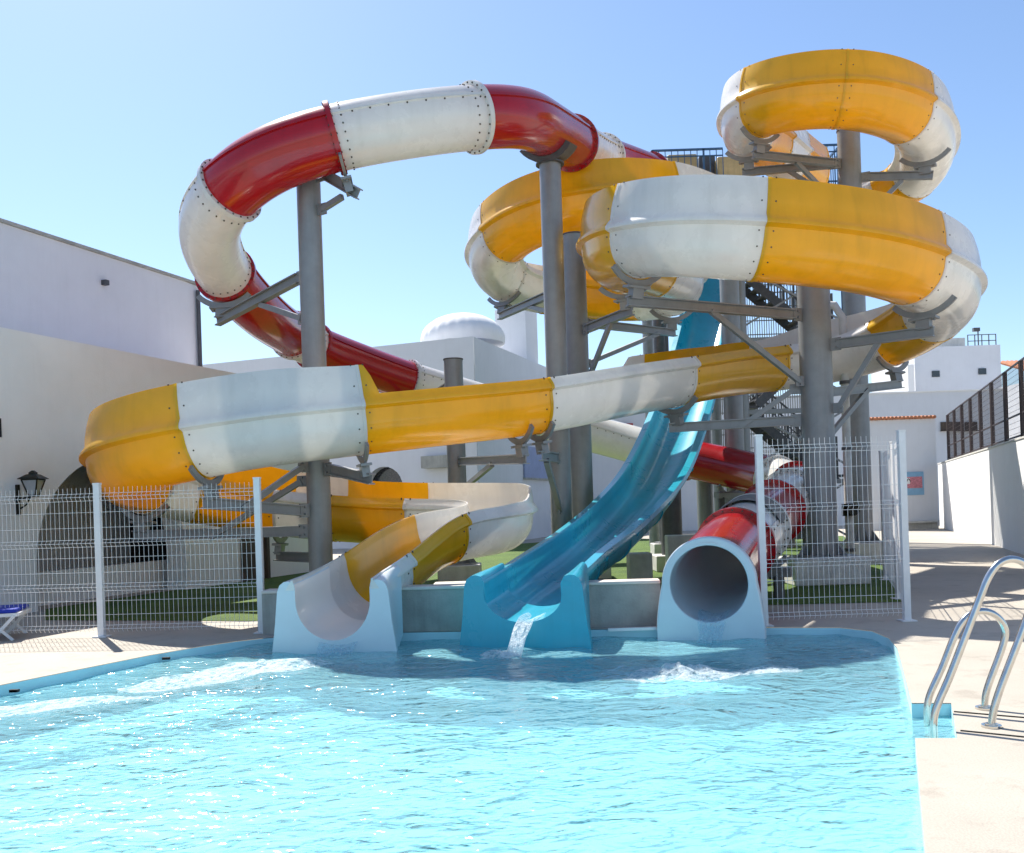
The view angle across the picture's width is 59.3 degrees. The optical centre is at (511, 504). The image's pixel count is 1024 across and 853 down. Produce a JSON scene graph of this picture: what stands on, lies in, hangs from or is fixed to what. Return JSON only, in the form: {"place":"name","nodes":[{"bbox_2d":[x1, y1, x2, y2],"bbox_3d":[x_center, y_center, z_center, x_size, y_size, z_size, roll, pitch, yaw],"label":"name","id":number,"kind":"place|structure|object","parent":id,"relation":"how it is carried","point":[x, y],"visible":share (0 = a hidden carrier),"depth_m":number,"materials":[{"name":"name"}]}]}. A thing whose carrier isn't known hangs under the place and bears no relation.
{"place":"outdoors","nodes":[
{"label":"outdoors","id":0,"kind":"place"},
{"bbox_2d":[203,310,551,548],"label":"domed building","id":1,"kind":"structure","parent":0,"point":[487,350],"depth_m":33.41,"materials":[{"name":"white paint"}]},
{"bbox_2d":[373,467,401,481],"bbox_3d":[-4.448,-0.553,32.907,1.899,2.400,0.060,-2,0,21],"label":"window","id":2,"kind":"structure","parent":1,"relation":"in","point":[387,474],"depth_m":32.90,"materials":[{"name":"grey glass"}]},
{"bbox_2d":[523,446,547,479],"bbox_3d":[1.046,-1.697,37.050,0.120,1.320,3.300,-2,0,21],"label":"window shutter","id":3,"kind":"object","parent":1,"relation":"attached to","point":[534,469],"depth_m":36.58,"materials":[{"name":"blue"}]},
{"bbox_2d":[0,634,956,852],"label":"pool water","id":4,"kind":"structure","parent":0,"point":[818,669],"depth_m":6.31,"materials":[{"name":"blue liquid"}]},
{"bbox_2d":[0,696,158,716],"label":"foam","id":5,"kind":"object","parent":4,"relation":"on","point":[65,704],"visible":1,"depth_m":7.21,"materials":[{"name":"white liquid"}]},
{"bbox_2d":[117,667,293,692],"bbox_3d":[-2.739,1.573,8.191,1.598,0.046,0.656,-2,0,-30],"label":"foam","id":6,"kind":"object","parent":4,"relation":"on","point":[208,679],"visible":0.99,"depth_m":8.10,"materials":[{"name":"white liquid"}]},
{"bbox_2d":[188,657,333,678],"bbox_3d":[-2.441,1.533,8.678,1.361,0.085,0.769,-2,0,-27],"label":"foam","id":7,"kind":"object","parent":4,"relation":"on","point":[278,666],"visible":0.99,"depth_m":8.61,"materials":[{"name":"white liquid"}]},
{"bbox_2d":[480,650,519,658],"bbox_3d":[-0.113,1.473,8.992,0.424,0.067,0.394,-2,0,0],"label":"foam","id":8,"kind":"object","parent":4,"relation":"on","point":[504,654],"visible":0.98,"depth_m":8.92,"materials":[{"name":"white liquid"}]},
{"bbox_2d":[623,662,737,682],"bbox_3d":[1.415,1.396,7.690,0.987,0.122,0.649,-2,0,0],"label":"foam","id":9,"kind":"object","parent":4,"relation":"on","point":[683,673],"visible":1,"depth_m":7.56,"materials":[{"name":"white liquid"}]},
{"bbox_2d":[708,666,801,674],"bbox_3d":[2.044,1.412,7.657,0.864,0.038,0.347,-2,0,0],"label":"foam","id":10,"kind":"object","parent":4,"relation":"on","point":[773,669],"visible":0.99,"depth_m":7.62,"materials":[{"name":"white liquid"}]},
{"bbox_2d":[0,522,1023,852],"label":"pool deck","id":11,"kind":"structure","parent":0,"point":[970,790],"depth_m":8.94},
{"bbox_2d":[0,604,30,640],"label":"sun lounger","id":12,"kind":"object","parent":11,"relation":"on","point":[10,614],"visible":0.93,"depth_m":10.70,"materials":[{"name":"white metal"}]},
{"bbox_2d":[0,218,202,571],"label":"building","id":13,"kind":"structure","parent":11,"relation":"on","point":[53,286],"depth_m":17.91,"materials":[{"name":"white paint"}]},
{"bbox_2d":[0,477,263,637],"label":"fence","id":14,"kind":"object","parent":11,"relation":"on","point":[100,557],"visible":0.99,"depth_m":10.61,"materials":[{"name":"white metal"}]},
{"bbox_2d":[0,327,308,612],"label":"white building","id":15,"kind":"structure","parent":11,"relation":"on","point":[54,392],"depth_m":14.70,"materials":[{"name":"white paint"}]},
{"bbox_2d":[0,418,1,436],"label":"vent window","id":16,"kind":"structure","parent":15,"relation":"in","point":[0,418],"depth_m":13.34,"materials":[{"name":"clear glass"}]},
{"bbox_2d":[15,470,48,514],"bbox_3d":[-7.250,-0.183,13.482,0.487,0.660,0.319,-2,0,0],"label":"wall lantern","id":17,"kind":"object","parent":15,"relation":"attached to","point":[32,481],"depth_m":13.43,"materials":[{"name":"black metal"}]},
{"bbox_2d":[240,537,270,581],"bbox_3d":[-5.415,0.800,18.938,0.094,1.560,0.874,-2,0,23],"label":"side door","id":18,"kind":"structure","parent":15,"relation":"in","point":[248,569],"depth_m":18.80,"materials":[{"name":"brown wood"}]},
{"bbox_2d":[261,578,659,638],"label":"concrete wall","id":19,"kind":"structure","parent":11,"relation":"on","point":[629,604],"depth_m":10.18,"materials":[{"name":"concrete"}]},
{"bbox_2d":[44,536,901,620],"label":"artificial turf","id":20,"kind":"structure","parent":11,"relation":"on","point":[619,570],"depth_m":13.92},
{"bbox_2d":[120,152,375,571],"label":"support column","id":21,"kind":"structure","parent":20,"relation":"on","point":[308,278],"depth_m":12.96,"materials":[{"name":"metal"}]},
{"bbox_2d":[434,581,465,583],"bbox_3d":[-0.846,1.259,12.600,0.500,0.340,0.500,-2,0,0],"label":"concrete footing","id":22,"kind":"object","parent":20,"relation":"on","point":[455,582],"visible":0.13,"depth_m":12.62,"materials":[{"name":"grey concrete"}]},
{"bbox_2d":[438,357,533,581],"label":"support column","id":23,"kind":"structure","parent":20,"relation":"on","point":[458,460],"depth_m":16.80,"materials":[{"name":"metal"}]},
{"bbox_2d":[519,140,577,533],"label":"support column","id":24,"kind":"structure","parent":20,"relation":"on","point":[555,453],"depth_m":15.00,"materials":[{"name":"metal"}]},
{"bbox_2d":[178,80,808,650],"bbox_3d":[0.351,-3.240,17.316,10.419,9.654,13.080,-2,0,24],"label":"tube water slide","id":25,"kind":"object","parent":24,"relation":"on","point":[710,586],"visible":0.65,"depth_m":12.58,"materials":[{"name":"red plastic"}]},
{"bbox_2d":[487,231,691,578],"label":"support column","id":26,"kind":"structure","parent":20,"relation":"on","point":[580,326],"depth_m":16.42,"materials":[{"name":"metal"}]},
{"bbox_2d":[626,552,652,578],"bbox_3d":[2.210,1.077,15.600,0.400,0.500,0.400,-2,0,0],"label":"concrete footing","id":27,"kind":"object","parent":20,"relation":"on","point":[639,565],"visible":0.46,"depth_m":15.40,"materials":[{"name":"grey concrete"}]},
{"bbox_2d":[650,319,664,553],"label":"support column","id":28,"kind":"structure","parent":20,"relation":"on","point":[658,346],"depth_m":22.86,"materials":[{"name":"metal"}]},
{"bbox_2d":[652,489,681,571],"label":"support column","id":29,"kind":"structure","parent":20,"relation":"on","point":[671,521],"depth_m":17.60,"materials":[{"name":"metal"}]},
{"bbox_2d":[665,534,694,563],"bbox_3d":[3.434,0.912,16.500,1.200,0.750,0.350,-2,0,0],"label":"concrete footing","id":30,"kind":"object","parent":20,"relation":"on","point":[673,543],"visible":0.24,"depth_m":16.32,"materials":[{"name":"grey concrete"}]},
{"bbox_2d":[696,418,713,528],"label":"support column","id":31,"kind":"structure","parent":20,"relation":"on","point":[705,508],"depth_m":21.21,"materials":[{"name":"metal"}]},
{"bbox_2d":[459,278,722,658],"bbox_3d":[2.990,-3.205,17.465,1.556,9.408,17.310,-2,0,21],"label":"chute water slide","id":32,"kind":"object","parent":31,"relation":"on","point":[616,519],"visible":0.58,"depth_m":12.24,"materials":[{"name":"blue plastic"}]},
{"bbox_2d":[713,484,744,509],"bbox_3d":[4.856,0.386,20.074,0.950,1.707,0.197,-2,0,-41],"label":"tube stand","id":33,"kind":"object","parent":20,"relation":"on","point":[723,496],"visible":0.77,"depth_m":19.86,"materials":[{"name":"metal"}]},
{"bbox_2d":[719,279,743,491],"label":"support column","id":34,"kind":"structure","parent":20,"relation":"on","point":[733,405],"depth_m":20.81,"materials":[{"name":"metal"}]},
{"bbox_2d":[642,143,844,545],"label":"stair tower","id":35,"kind":"structure","parent":20,"relation":"on","point":[722,165],"depth_m":25.26,"materials":[{"name":"metal"}]},
{"bbox_2d":[758,554,791,597],"bbox_3d":[3.379,0.985,12.449,0.950,0.607,0.170,-2,0,26],"label":"tube stand","id":36,"kind":"object","parent":20,"relation":"on","point":[779,573],"visible":0.23,"depth_m":12.25,"materials":[{"name":"metal"}]},
{"bbox_2d":[611,264,956,585],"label":"support column","id":37,"kind":"structure","parent":20,"relation":"on","point":[814,388],"depth_m":14.06,"materials":[{"name":"metal"}]},
{"bbox_2d":[79,48,987,663],"bbox_3d":[1.722,-3.564,15.866,17.079,10.210,9.778,-2,0,-22],"label":"spiral water slide","id":38,"kind":"object","parent":37,"relation":"on","point":[683,230],"visible":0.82,"depth_m":12.41,"materials":[{"name":"yellow plastic"}]},
{"bbox_2d":[767,527,804,578],"bbox_3d":[4.640,0.755,15.079,0.950,0.984,0.165,-2,0,25],"label":"tube stand","id":39,"kind":"object","parent":20,"relation":"on","point":[798,537],"visible":0.12,"depth_m":14.96,"materials":[{"name":"metal"}]},
{"bbox_2d":[725,126,951,563],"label":"support column","id":40,"kind":"structure","parent":20,"relation":"on","point":[846,163],"depth_m":17.99,"materials":[{"name":"metal"}]},
{"bbox_2d":[830,301,859,554],"bbox_3d":[5.942,-1.309,16.479,0.372,5.023,0.842,-2,0,-42],"label":"feed pipe","id":41,"kind":"object","parent":20,"relation":"on","point":[849,515],"visible":0.74,"depth_m":16.34,"materials":[{"name":"metal"}]},
{"bbox_2d":[0,628,956,852],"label":"pool basin","id":42,"kind":"object","parent":11,"relation":"in","point":[710,830],"visible":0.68,"depth_m":6.48,"materials":[{"name":"blue tile"}]},
{"bbox_2d":[9,689,19,692],"bbox_3d":[-4.266,1.592,7.722,0.075,0.024,0.050,-2,0,0],"label":"pool inlet","id":43,"kind":"object","parent":42,"relation":"in","point":[13,690],"visible":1,"depth_m":7.70,"materials":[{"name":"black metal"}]},
{"bbox_2d":[592,388,1003,531],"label":"boundary wall","id":44,"kind":"structure","parent":11,"relation":"on","point":[940,404],"depth_m":40.00,"materials":[{"name":"white paint"}]},
{"bbox_2d":[940,422,952,430],"bbox_3d":[19.310,-3.483,39.910,0.593,0.405,0.160,-2,0,0],"label":"window shutter","id":45,"kind":"object","parent":44,"relation":"attached to","point":[943,426],"depth_m":39.91,"materials":[{"name":"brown wood"}]},
{"bbox_2d":[965,422,978,430],"bbox_3d":[20.375,-3.483,39.910,0.593,0.405,0.160,-2,0,0],"label":"window shutter","id":46,"kind":"object","parent":44,"relation":"attached to","point":[966,428],"depth_m":39.91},
{"bbox_2d":[754,430,917,626],"bbox_3d":[4.847,0.203,11.723,1.485,2.073,5.926,-2,0,35],"label":"fence","id":47,"kind":"object","parent":11,"relation":"on","point":[895,558],"visible":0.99,"depth_m":9.75,"materials":[{"name":"white metal"}]},
{"bbox_2d":[870,415,939,530],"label":"tiled wall","id":48,"kind":"structure","parent":11,"relation":"on","point":[920,433],"depth_m":33.44,"materials":[{"name":"paint"}]},
{"bbox_2d":[907,472,923,494],"bbox_3d":[14.923,-0.798,33.394,0.720,0.860,0.061,-2,0,0],"label":"poster","id":49,"kind":"object","parent":48,"relation":"attached to","point":[915,483],"visible":0.77,"depth_m":33.40,"materials":[{"name":"paper"}]},
{"bbox_2d":[909,556,1023,751],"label":"pool ladder","id":50,"kind":"object","parent":11,"relation":"attached to","point":[967,620],"visible":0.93,"depth_m":5.29,"materials":[{"name":"silver metal"}]},
{"bbox_2d":[954,711,1023,717],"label":"drain slot","id":51,"kind":"object","parent":11,"relation":"on","point":[988,714],"visible":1,"depth_m":5.59,"materials":[{"name":"black metal"}]},
{"bbox_2d":[960,730,1023,737],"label":"drain slot","id":52,"kind":"object","parent":11,"relation":"on","point":[992,733],"visible":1,"depth_m":5.13,"materials":[{"name":"black metal"}]},
{"bbox_2d":[507,612,545,659],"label":"falling water","id":53,"kind":"structure","parent":0,"point":[514,640],"depth_m":9.13,"materials":[{"name":"white liquid"}]},
{"bbox_2d":[871,327,1001,392],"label":"flat roofed house","id":54,"kind":"structure","parent":0,"point":[954,364],"depth_m":50.00,"materials":[{"name":"white paint"}]},
{"bbox_2d":[932,371,939,376],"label":"window","id":55,"kind":"structure","parent":54,"relation":"in","point":[934,373],"depth_m":49.94,"materials":[{"name":"grey glass"}]},
{"bbox_2d":[978,368,985,374],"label":"window","id":56,"kind":"structure","parent":54,"relation":"in","point":[981,371],"depth_m":49.94,"materials":[{"name":"grey glass"}]},
{"bbox_2d":[937,436,1023,554],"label":"retaining wall","id":57,"kind":"structure","parent":0,"point":[981,494],"depth_m":23.22,"materials":[{"name":"paint"}]},
{"bbox_2d":[946,357,1023,459],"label":"net fence","id":58,"kind":"object","parent":57,"relation":"on","point":[1009,418],"visible":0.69,"depth_m":23.98,"materials":[{"name":"brown metal"}]},
{"bbox_2d":[1001,360,1023,439],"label":"tiled roof house","id":59,"kind":"structure","parent":0,"point":[1013,402],"depth_m":42.55,"materials":[{"name":"paint"}]}
]}

